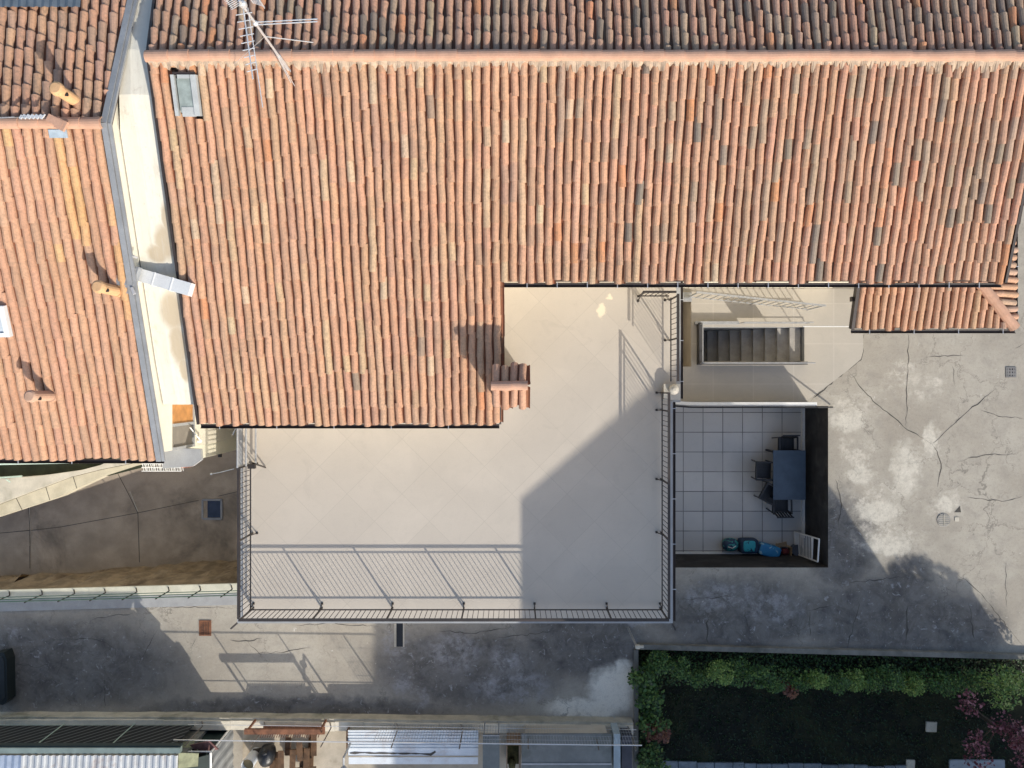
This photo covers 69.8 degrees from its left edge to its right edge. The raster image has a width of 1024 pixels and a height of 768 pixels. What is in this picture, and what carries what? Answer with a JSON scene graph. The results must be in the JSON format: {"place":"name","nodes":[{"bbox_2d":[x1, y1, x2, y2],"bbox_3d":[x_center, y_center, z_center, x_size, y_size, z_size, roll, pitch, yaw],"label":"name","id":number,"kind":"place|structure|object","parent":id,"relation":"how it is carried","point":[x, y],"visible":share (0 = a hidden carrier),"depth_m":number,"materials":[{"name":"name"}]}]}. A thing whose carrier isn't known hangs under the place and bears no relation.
{"place":"outdoors","nodes":[
{"label":"outdoors","id":0,"kind":"place"},
{"bbox_2d":[0,458,151,476],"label":"back garden","id":1,"kind":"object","parent":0,"point":[27,470],"visible":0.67,"depth_m":20.99,"materials":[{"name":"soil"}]},
{"bbox_2d":[0,450,236,581],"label":"driveway","id":2,"kind":"structure","parent":0,"point":[135,518],"depth_m":22.82,"materials":[{"name":"concrete"}]},
{"bbox_2d":[201,499,222,519],"bbox_3d":[-9.483,3.960,23.220,0.660,0.040,0.660,0,90,0],"label":"floor hatch","id":3,"kind":"object","parent":2,"relation":"on","point":[214,509],"visible":1,"depth_m":23.22,"materials":[{"name":"grey metal"}]},
{"bbox_2d":[236,423,265,468],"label":"steel gate","id":4,"kind":"structure","parent":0,"point":[251,465],"depth_m":16.39,"materials":[{"name":"metal"}]},
{"bbox_2d":[0,206,1023,767],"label":"ground","id":5,"kind":"structure","parent":0,"point":[924,430],"depth_m":21.00,"materials":[{"name":"concrete"}]},
{"bbox_2d":[0,648,15,704],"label":"dark trough","id":6,"kind":"object","parent":5,"relation":"on","point":[7,678],"visible":1,"depth_m":20.69,"materials":[{"name":"black plastic"}]},
{"bbox_2d":[0,458,141,516],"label":"curved wall","id":7,"kind":"structure","parent":5,"relation":"on","point":[14,488],"depth_m":20.94,"materials":[{"name":"stone"}]},
{"bbox_2d":[0,463,78,481],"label":"green rail","id":8,"kind":"object","parent":7,"relation":"on","point":[22,464],"visible":0.45,"depth_m":16.99,"materials":[{"name":"metal"}]},
{"bbox_2d":[0,730,207,767],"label":"corrugated shed","id":9,"kind":"structure","parent":5,"relation":"on","point":[88,755],"depth_m":18.80,"materials":[{"name":"grey metal"}]},
{"bbox_2d":[0,0,235,463],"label":"neighbouring house","id":10,"kind":"structure","parent":5,"relation":"on","point":[79,380],"depth_m":13.68,"materials":[{"name":"tile"}]},
{"bbox_2d":[0,305,12,336],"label":"roof window","id":11,"kind":"structure","parent":10,"relation":"in","point":[5,325],"depth_m":13.95,"materials":[{"name":"white glass"}]},
{"bbox_2d":[116,255,194,296],"bbox_3d":[-6.804,-2.040,13.934,1.480,0.512,0.740,0,90,0],"label":"flue duct","id":12,"kind":"object","parent":10,"relation":"attached to","point":[168,283],"visible":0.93,"depth_m":13.93,"materials":[{"name":"silver metal"}]},
{"bbox_2d":[141,463,183,471],"bbox_3d":[-8.567,1.754,18.020,1.039,0.090,0.778,0,90,0],"label":"wire shelf","id":13,"kind":"object","parent":10,"relation":"attached to","point":[154,467],"visible":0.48,"depth_m":17.98,"materials":[{"name":"white metal"}]},
{"bbox_2d":[172,404,194,449],"bbox_3d":[-7.143,0.915,16.000,0.050,1.000,0.970,0,90,0],"label":"window","id":14,"kind":"structure","parent":10,"relation":"in","point":[183,416],"depth_m":15.96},
{"bbox_2d":[0,560,236,611],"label":"driveway wall","id":15,"kind":"structure","parent":5,"relation":"on","point":[192,577],"depth_m":20.97,"materials":[{"name":"beige concrete"}]},
{"bbox_2d":[0,585,236,602],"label":"wire fence","id":16,"kind":"object","parent":15,"relation":"on","point":[68,596],"visible":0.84,"depth_m":20.41,"materials":[{"name":"metal"}]},
{"bbox_2d":[119,0,193,404],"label":"party wall","id":17,"kind":"structure","parent":5,"relation":"on","point":[143,168],"depth_m":13.82,"materials":[{"name":"beige paint"}]},
{"bbox_2d":[163,427,235,467],"bbox_3d":[-7.200,1.390,19.610,0.840,7.180,0.900,0,90,0],"label":"porch","id":18,"kind":"object","parent":5,"relation":"on","point":[190,456],"visible":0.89,"depth_m":16.02,"materials":[{"name":"white paint"}]},
{"bbox_2d":[199,620,210,635],"bbox_3d":[-8.769,6.976,20.989,0.345,0.018,0.439,0,90,0],"label":"drain cover","id":19,"kind":"object","parent":5,"relation":"on","point":[204,627],"visible":1,"depth_m":20.98,"materials":[{"name":"metal"}]},
{"bbox_2d":[178,730,233,767],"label":"makeshift hut","id":20,"kind":"object","parent":5,"relation":"on","point":[210,754],"visible":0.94,"depth_m":19.77,"materials":[{"name":"white paint"}]},
{"bbox_2d":[244,719,326,737],"bbox_3d":[-6.219,9.600,20.466,2.106,1.053,0.442,0,90,0],"label":"rusty rack","id":21,"kind":"object","parent":5,"relation":"on","point":[309,730],"visible":1,"depth_m":19.94,"materials":[{"name":"metal"}]},
{"bbox_2d":[0,711,632,733],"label":"boundary wall","id":22,"kind":"structure","parent":5,"relation":"on","point":[224,720],"depth_m":20.64,"materials":[{"name":"concrete"}]},
{"bbox_2d":[0,723,193,742],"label":"netting fence","id":23,"kind":"object","parent":22,"relation":"on","point":[63,733],"visible":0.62,"depth_m":20.07,"materials":[{"name":"grey metal"}]},
{"bbox_2d":[173,721,641,750],"bbox_3d":[-2.772,9.583,20.040,12.441,1.181,0.152,1,90,0],"label":"post and rail fence","id":24,"kind":"object","parent":22,"relation":"on","point":[492,739],"visible":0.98,"depth_m":19.79,"materials":[{"name":"metal"}]},
{"bbox_2d":[243,730,518,767],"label":"yard","id":25,"kind":"structure","parent":5,"relation":"on","point":[330,754],"depth_m":20.99,"materials":[{"name":"beige concrete"}]},
{"bbox_2d":[241,747,258,767],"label":"paint bucket","id":26,"kind":"object","parent":25,"relation":"on","point":[250,760],"visible":0.95,"depth_m":20.40,"materials":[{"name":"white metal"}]},
{"bbox_2d":[258,743,275,766],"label":"rubbish sack","id":27,"kind":"object","parent":25,"relation":"on","point":[266,755],"visible":1,"depth_m":20.53,"materials":[{"name":"black plastic"}]},
{"bbox_2d":[253,735,316,767],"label":"timber stack","id":28,"kind":"object","parent":25,"relation":"on","point":[305,757],"visible":0.87,"depth_m":20.69,"materials":[{"name":"brown wood"}]},
{"bbox_2d":[341,743,350,767],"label":"standpipe","id":29,"kind":"object","parent":25,"relation":"on","point":[345,753],"visible":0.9,"depth_m":19.64,"materials":[{"name":"metal"}]},
{"bbox_2d":[346,727,477,763],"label":"white roof","id":30,"kind":"structure","parent":25,"relation":"on","point":[386,749],"depth_m":20.35,"materials":[{"name":"metal"}]},
{"bbox_2d":[521,717,631,767],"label":"felt roof","id":31,"kind":"structure","parent":25,"relation":"on","point":[562,756],"depth_m":20.00,"materials":[{"name":"metal"}]},
{"bbox_2d":[394,623,403,646],"bbox_3d":[-3.221,7.174,20.984,0.288,0.028,0.669,0,90,0],"label":"drain slot","id":32,"kind":"object","parent":5,"relation":"on","point":[398,634],"visible":1,"depth_m":20.99,"materials":[{"name":"black metal"}]},
{"bbox_2d":[230,282,683,630],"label":"terrace building","id":33,"kind":"structure","parent":5,"relation":"on","point":[550,498],"depth_m":17.00,"materials":[{"name":"paint"}]},
{"bbox_2d":[237,463,257,618],"bbox_3d":[-5.950,3.488,16.544,0.149,0.911,3.324,0,90,0],"label":"iron railing","id":34,"kind":"object","parent":33,"relation":"on","point":[239,540],"visible":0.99,"depth_m":16.19,"materials":[{"name":"black metal"}]},
{"bbox_2d":[238,602,668,621],"bbox_3d":[-1.278,5.130,16.544,9.453,0.911,0.149,0,90,0],"label":"iron railing","id":35,"kind":"object","parent":33,"relation":"on","point":[424,619],"visible":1,"depth_m":16.18,"materials":[{"name":"black metal"}]},
{"bbox_2d":[637,291,676,301],"bbox_3d":[3.237,-1.970,16.544,0.735,0.911,0.149,0,90,0],"label":"iron railing","id":36,"kind":"object","parent":33,"relation":"on","point":[651,295],"visible":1,"depth_m":16.45,"materials":[{"name":"black metal"}]},
{"bbox_2d":[655,392,669,618],"bbox_3d":[3.396,2.663,16.544,0.149,0.911,4.974,0,90,0],"label":"iron railing","id":37,"kind":"object","parent":33,"relation":"on","point":[661,533],"visible":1,"depth_m":16.49,"materials":[{"name":"black metal"}]},
{"bbox_2d":[664,294,679,380],"bbox_3d":[3.595,-1.020,16.544,0.149,0.911,1.920,0,90,0],"label":"iron railing","id":38,"kind":"object","parent":33,"relation":"on","point":[677,296],"visible":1,"depth_m":16.09,"materials":[{"name":"black metal"}]},
{"bbox_2d":[483,716,499,767],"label":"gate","id":39,"kind":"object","parent":5,"relation":"on","point":[491,755],"visible":1,"depth_m":19.90,"materials":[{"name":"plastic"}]},
{"bbox_2d":[627,626,643,648],"bbox_3d":[3.375,6.952,20.190,0.240,1.620,0.116,0,90,0],"label":"street lamp","id":40,"kind":"object","parent":5,"relation":"on","point":[637,646],"visible":1,"depth_m":19.66,"materials":[{"name":"metal"}]},
{"bbox_2d":[683,292,691,366],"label":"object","id":41,"kind":"object","parent":5,"relation":"on","point":[687,301],"visible":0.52,"depth_m":21.43,"materials":[{"name":"grey concrete"}]},
{"bbox_2d":[676,401,832,407],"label":"parapet wall","id":42,"kind":"structure","parent":5,"relation":"on","point":[684,404],"depth_m":20.34,"materials":[{"name":"white paint"}]},
{"bbox_2d":[694,321,815,364],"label":"staircase","id":43,"kind":"structure","parent":5,"relation":"on","point":[750,343],"depth_m":21.55,"materials":[{"name":"concrete"}]},
{"bbox_2d":[681,288,862,400],"bbox_3d":[6.985,-1.120,20.995,6.110,0.001,3.240,0,90,0],"label":"paved court","id":44,"kind":"object","parent":5,"relation":"on","point":[834,353],"visible":0.77,"depth_m":21.00,"materials":[{"name":"beige concrete"}]},
{"bbox_2d":[687,291,825,310],"bbox_3d":[6.725,-2.296,20.395,3.512,1.211,0.050,6,90,0],"label":"garden fence","id":45,"kind":"object","parent":44,"relation":"on","point":[768,300],"visible":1,"depth_m":20.08,"materials":[{"name":"metal"}]},
{"bbox_2d":[803,326,848,326],"bbox_3d":[9.057,-1.642,20.991,1.464,0.001,0.030,0,90,0],"label":"paving joint","id":46,"kind":"object","parent":44,"relation":"on","point":[825,326],"visible":0.87,"depth_m":20.99,"materials":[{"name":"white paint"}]},
{"bbox_2d":[634,643,1023,767],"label":"garden wall","id":47,"kind":"structure","parent":5,"relation":"on","point":[829,651],"depth_m":20.86,"materials":[{"name":"concrete"}]},
{"bbox_2d":[849,234,1019,333],"bbox_3d":[9.465,-4.721,18.430,3.850,5.141,7.182,0,90,0],"label":"tiled lean to","id":48,"kind":"object","parent":5,"relation":"on","point":[914,310],"visible":0.22,"depth_m":16.33,"materials":[{"name":"ceramic"}]},
{"bbox_2d":[937,506,960,526],"bbox_3d":[12.523,3.817,20.986,0.790,0.024,0.404,-23,90,0],"label":"manhole cover","id":49,"kind":"object","parent":5,"relation":"on","point":[943,519],"visible":1,"depth_m":20.98,"materials":[{"name":"metal"}]},
{"bbox_2d":[1006,367,1015,376],"bbox_3d":[14.265,-0.335,20.989,0.293,0.018,0.293,0,90,0],"label":"drain grid","id":50,"kind":"object","parent":5,"relation":"on","point":[1010,371],"visible":1,"depth_m":20.98,"materials":[{"name":"grey metal"}]},
{"bbox_2d":[506,733,520,767],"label":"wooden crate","id":51,"kind":"object","parent":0,"point":[513,755],"visible":0.87,"depth_m":20.58,"materials":[{"name":"wood"}]},
{"bbox_2d":[143,0,1023,428],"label":"tiled house","id":52,"kind":"structure","parent":0,"point":[375,206],"depth_m":13.42,"materials":[{"name":"tile"}]},
{"bbox_2d":[224,0,317,107],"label":"tv antenna","id":53,"kind":"object","parent":52,"relation":"on","point":[243,5],"visible":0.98,"depth_m":11.20,"materials":[{"name":"metal"}]},
{"bbox_2d":[676,406,802,551],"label":"patio floor","id":54,"kind":"structure","parent":0,"point":[718,487],"depth_m":22.75,"materials":[{"name":"grey tile"}]},
{"bbox_2d":[722,538,738,550],"bbox_3d":[6.701,4.930,22.525,0.500,0.450,0.397,0,90,0],"label":"round pouffe","id":55,"kind":"object","parent":54,"relation":"on","point":[730,544],"visible":1,"depth_m":22.40,"materials":[{"name":"teal fabric"}]},
{"bbox_2d":[737,537,758,553],"bbox_3d":[7.239,4.953,22.520,0.580,0.460,0.440,0,90,0],"label":"storage bag","id":56,"kind":"object","parent":54,"relation":"on","point":[748,545],"visible":0.98,"depth_m":22.32,"materials":[{"name":"blue fabric"}]},
{"bbox_2d":[676,406,827,567],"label":"retaining wall","id":57,"kind":"structure","parent":54,"relation":"on","point":[814,445],"depth_m":21.80,"materials":[{"name":"paint"}]},
{"bbox_2d":[794,531,819,561],"bbox_3d":[8.788,4.855,21.925,0.195,1.485,0.792,0,90,0],"label":"drying rack","id":58,"kind":"object","parent":57,"relation":"attached to","point":[796,538],"visible":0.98,"depth_m":21.91,"materials":[{"name":"white metal"}]},
{"bbox_2d":[751,459,772,480],"bbox_3d":[7.574,2.619,22.295,0.612,0.906,0.580,2,90,0],"label":"patio chair","id":59,"kind":"object","parent":54,"relation":"on","point":[762,469],"visible":1,"depth_m":22.29,"materials":[{"name":"black plastic"}]},
{"bbox_2d":[754,481,774,506],"bbox_3d":[7.759,3.298,22.295,0.612,0.906,0.580,29,90,0],"label":"patio chair","id":60,"kind":"object","parent":54,"relation":"on","point":[765,494],"visible":0.84,"depth_m":22.29,"materials":[{"name":"black plastic"}]},
{"bbox_2d":[758,541,780,556],"bbox_3d":[7.851,5.093,22.540,0.722,0.400,0.380,16,90,0],"label":"storage bag","id":61,"kind":"object","parent":54,"relation":"on","point":[768,549],"visible":0.84,"depth_m":22.35,"materials":[{"name":"blue plastic"}]},
{"bbox_2d":[766,498,793,517],"bbox_3d":[8.141,3.686,22.295,0.580,0.906,0.612,-1,90,0],"label":"patio chair","id":62,"kind":"object","parent":54,"relation":"on","point":[781,506],"visible":0.88,"depth_m":22.29,"materials":[{"name":"black plastic"}]},
{"bbox_2d":[776,541,791,555],"bbox_3d":[8.274,5.064,22.572,0.588,0.356,0.527,0,90,0],"label":"cardboard box","id":63,"kind":"object","parent":54,"relation":"on","point":[785,551],"visible":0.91,"depth_m":22.47,"materials":[{"name":"brown cardboard"}]},
{"bbox_2d":[765,449,805,499],"bbox_3d":[8.315,2.730,22.380,0.970,0.739,1.480,0,90,0],"label":"patio table","id":64,"kind":"object","parent":54,"relation":"on","point":[789,474],"visible":0.94,"depth_m":22.01,"materials":[{"name":"metal"}]},
{"bbox_2d":[772,435,799,449],"bbox_3d":[8.320,1.824,22.295,0.580,0.906,0.612,0,90,0],"label":"patio chair","id":65,"kind":"object","parent":54,"relation":"on","point":[785,442],"visible":0.81,"depth_m":22.29,"materials":[{"name":"black plastic"}]},
{"bbox_2d":[791,544,801,555],"bbox_3d":[8.740,5.087,22.595,0.350,0.310,0.345,0,90,0],"label":"grey bin","id":66,"kind":"object","parent":54,"relation":"on","point":[795,551],"visible":0.79,"depth_m":22.44,"materials":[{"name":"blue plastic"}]},
{"bbox_2d":[638,650,1023,767],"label":"lawn","id":67,"kind":"structure","parent":0,"point":[903,751],"depth_m":21.55,"materials":[{"name":"green plant"}]},
{"bbox_2d":[627,659,659,693],"bbox_3d":[3.726,8.292,20.927,0.935,1.256,0.897,0,90,0],"label":"garden shrub","id":68,"kind":"object","parent":67,"relation":"on","point":[639,679],"visible":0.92,"depth_m":20.58,"materials":[{"name":"green plant"}]},
{"bbox_2d":[634,681,665,713],"bbox_3d":[3.916,8.872,20.950,0.897,1.211,0.795,0,90,0],"label":"garden shrub","id":69,"kind":"object","parent":67,"relation":"on","point":[652,697],"visible":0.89,"depth_m":20.65,"materials":[{"name":"green plant"}]},
{"bbox_2d":[635,742,670,767],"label":"garden shrub","id":70,"kind":"object","parent":67,"relation":"on","point":[651,750],"visible":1,"depth_m":20.78,"materials":[{"name":"green plant"}]},
{"bbox_2d":[635,704,671,736],"bbox_3d":[4.024,9.579,20.935,0.959,1.239,0.898,-38,90,0],"label":"garden shrub","id":71,"kind":"object","parent":67,"relation":"on","point":[641,724],"visible":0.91,"depth_m":20.70,"materials":[{"name":"green plant"}]},
{"bbox_2d":[643,717,671,743],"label":"garden shrub","id":72,"kind":"object","parent":67,"relation":"on","point":[663,735],"visible":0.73,"depth_m":20.48,"materials":[{"name":"red plant"}]},
{"bbox_2d":[646,650,671,675],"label":"garden shrub","id":73,"kind":"object","parent":67,"relation":"on","point":[662,659],"visible":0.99,"depth_m":20.61,"materials":[{"name":"green plant"}]},
{"bbox_2d":[667,655,691,680],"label":"garden shrub","id":74,"kind":"object","parent":67,"relation":"on","point":[677,668],"visible":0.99,"depth_m":20.62,"materials":[{"name":"green plant"}]},
{"bbox_2d":[686,662,713,690],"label":"garden shrub","id":75,"kind":"object","parent":67,"relation":"on","point":[699,675],"visible":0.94,"depth_m":20.76,"materials":[{"name":"green plant"}]},
{"bbox_2d":[705,658,735,685],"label":"garden shrub","id":76,"kind":"object","parent":67,"relation":"on","point":[715,669],"visible":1,"depth_m":20.55,"materials":[{"name":"green plant"}]},
{"bbox_2d":[721,656,750,687],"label":"garden shrub","id":77,"kind":"object","parent":67,"relation":"on","point":[735,666],"visible":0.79,"depth_m":20.73,"materials":[{"name":"green plant"}]},
{"bbox_2d":[742,663,770,688],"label":"garden shrub","id":78,"kind":"object","parent":67,"relation":"on","point":[760,672],"visible":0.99,"depth_m":20.61,"materials":[{"name":"green plant"}]},
{"bbox_2d":[758,663,788,693],"bbox_3d":[7.416,8.344,20.967,0.763,1.175,0.787,27,90,0],"label":"garden shrub","id":79,"kind":"object","parent":67,"relation":"on","point":[776,687],"visible":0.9,"depth_m":20.65,"materials":[{"name":"green plant"}]},
{"bbox_2d":[662,760,905,767],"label":"stone edging","id":80,"kind":"object","parent":67,"relation":"on","point":[684,764],"visible":0.97,"depth_m":21.50,"materials":[{"name":"grey stone"}]},
{"bbox_2d":[781,681,798,698],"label":"garden shrub","id":81,"kind":"object","parent":67,"relation":"on","point":[788,692],"visible":0.8,"depth_m":20.58,"materials":[{"name":"red plant"}]},
{"bbox_2d":[783,666,812,693],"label":"garden shrub","id":82,"kind":"object","parent":67,"relation":"on","point":[795,683],"visible":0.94,"depth_m":20.75,"materials":[{"name":"green plant"}]},
{"bbox_2d":[803,668,829,689],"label":"garden shrub","id":83,"kind":"object","parent":67,"relation":"on","point":[817,677],"visible":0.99,"depth_m":20.58,"materials":[{"name":"green plant"}]},
{"bbox_2d":[638,649,1023,763],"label":"ivy","id":84,"kind":"object","parent":67,"relation":"on","point":[961,662],"visible":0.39,"depth_m":21.26,"materials":[{"name":"green plant"}]},
{"bbox_2d":[822,670,851,695],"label":"garden shrub","id":85,"kind":"object","parent":67,"relation":"on","point":[838,683],"visible":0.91,"depth_m":20.56,"materials":[{"name":"green plant"}]},
{"bbox_2d":[837,664,871,692],"bbox_3d":[9.749,8.366,20.987,0.887,1.135,0.725,0,90,0],"label":"garden shrub","id":86,"kind":"object","parent":67,"relation":"on","point":[860,678],"visible":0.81,"depth_m":20.67,"materials":[{"name":"green plant"}]},
{"bbox_2d":[854,667,884,694],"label":"garden shrub","id":87,"kind":"object","parent":67,"relation":"on","point":[873,682],"visible":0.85,"depth_m":20.62,"materials":[{"name":"green plant"}]},
{"bbox_2d":[872,663,907,690],"bbox_3d":[10.677,8.299,20.921,0.936,1.268,0.805,0,90,0],"label":"garden shrub","id":88,"kind":"object","parent":67,"relation":"on","point":[893,678],"visible":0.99,"depth_m":20.61,"materials":[{"name":"green plant"}]},
{"bbox_2d":[906,759,914,767],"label":"stepping stone","id":89,"kind":"object","parent":67,"relation":"on","point":[910,763],"visible":1,"depth_m":21.50,"materials":[{"name":"grey stone"}]},
{"bbox_2d":[899,671,924,696],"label":"garden shrub","id":90,"kind":"object","parent":67,"relation":"on","point":[911,688],"visible":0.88,"depth_m":20.75,"materials":[{"name":"green plant"}]},
{"bbox_2d":[925,721,936,731],"bbox_3d":[12.288,10.045,21.524,0.322,0.048,0.300,0,90,0],"label":"stepping stone","id":91,"kind":"object","parent":67,"relation":"on","point":[928,727],"visible":1,"depth_m":21.50,"materials":[{"name":"grey stone"}]},
{"bbox_2d":[914,665,948,693],"bbox_3d":[11.949,8.427,21.017,0.953,1.077,0.749,0,90,0],"label":"garden shrub","id":92,"kind":"object","parent":67,"relation":"on","point":[934,685],"visible":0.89,"depth_m":20.84,"materials":[{"name":"green plant"}]},
{"bbox_2d":[934,671,966,699],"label":"garden shrub","id":93,"kind":"object","parent":67,"relation":"on","point":[950,684],"visible":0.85,"depth_m":20.69,"materials":[{"name":"green plant"}]},
{"bbox_2d":[950,667,986,695],"bbox_3d":[12.895,8.416,20.965,0.964,1.179,0.837,0,90,0],"label":"garden shrub","id":94,"kind":"object","parent":67,"relation":"on","point":[969,679],"visible":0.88,"depth_m":20.70,"materials":[{"name":"green plant"}]},
{"bbox_2d":[949,759,1004,767],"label":"stone slab","id":95,"kind":"structure","parent":67,"relation":"on","point":[959,763],"depth_m":21.49,"materials":[{"name":"grey stone"}]},
{"bbox_2d":[955,688,1023,767],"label":"plum tree","id":96,"kind":"object","parent":67,"relation":"on","point":[1003,728],"visible":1,"depth_m":20.01,"materials":[{"name":"purple plant"}]},
{"bbox_2d":[973,663,1023,711],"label":"garden shrub","id":97,"kind":"object","parent":67,"relation":"on","point":[1005,687],"visible":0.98,"depth_m":20.23,"materials":[{"name":"green plant"}]},
{"bbox_2d":[1002,665,1023,693],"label":"garden shrub","id":98,"kind":"object","parent":67,"relation":"on","point":[1018,676],"visible":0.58,"depth_m":20.43,"materials":[{"name":"green plant"}]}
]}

